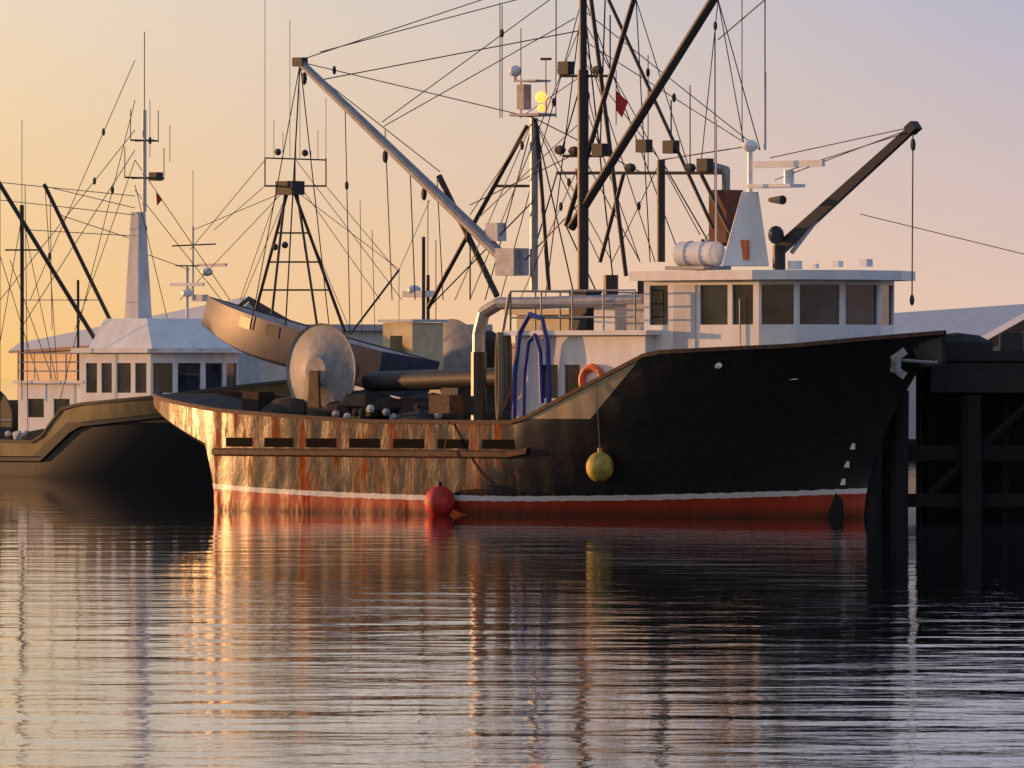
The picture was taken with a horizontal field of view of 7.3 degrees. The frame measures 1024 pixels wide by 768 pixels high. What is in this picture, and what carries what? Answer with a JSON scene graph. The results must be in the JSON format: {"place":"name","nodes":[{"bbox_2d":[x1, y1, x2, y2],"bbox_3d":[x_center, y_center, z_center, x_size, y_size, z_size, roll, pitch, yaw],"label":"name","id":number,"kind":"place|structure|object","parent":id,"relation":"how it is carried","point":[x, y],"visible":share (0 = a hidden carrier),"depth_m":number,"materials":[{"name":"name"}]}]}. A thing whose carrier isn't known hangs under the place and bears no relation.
{"place":"outdoors","nodes":[
{"label":"outdoors","id":0,"kind":"place"},
{"bbox_2d":[0,379,1023,767],"bbox_3d":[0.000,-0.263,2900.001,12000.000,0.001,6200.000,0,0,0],"label":"water","id":1,"kind":"structure","parent":0,"point":[162,623],"depth_m":91.43,"materials":[{"name":"black liquid"}]},
{"bbox_2d":[0,32,290,477],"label":"fishing boat","id":2,"kind":"object","parent":1,"relation":"in","point":[103,417],"visible":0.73,"depth_m":233.74,"materials":[{"name":"white paint"}]},
{"bbox_2d":[172,149,429,398],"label":"mast","id":3,"kind":"object","parent":1,"relation":"in","point":[284,188],"visible":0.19,"depth_m":261.99,"materials":[{"name":"black metal"}]},
{"bbox_2d":[378,200,568,411],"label":"boat","id":4,"kind":"object","parent":1,"relation":"in","point":[446,343],"visible":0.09,"depth_m":232.60,"materials":[{"name":"white paint"}]},
{"bbox_2d":[9,214,1023,444],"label":"buildings","id":5,"kind":"structure","parent":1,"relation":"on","point":[990,323],"depth_m":320.00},
{"bbox_2d":[152,0,945,516],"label":"trawler","id":6,"kind":"object","parent":1,"relation":"on","point":[714,384],"visible":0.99,"depth_m":170.95,"materials":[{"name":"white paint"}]},
{"bbox_2d":[828,333,1023,516],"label":"timber dock","id":7,"kind":"object","parent":1,"relation":"in","point":[966,452],"visible":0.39,"depth_m":168.94,"materials":[{"name":"brown wood"}]},
{"bbox_2d":[0,0,1023,378],"label":"sky","id":8,"kind":"structure","parent":0,"point":[220,76],"materials":[{"name":"orange"}]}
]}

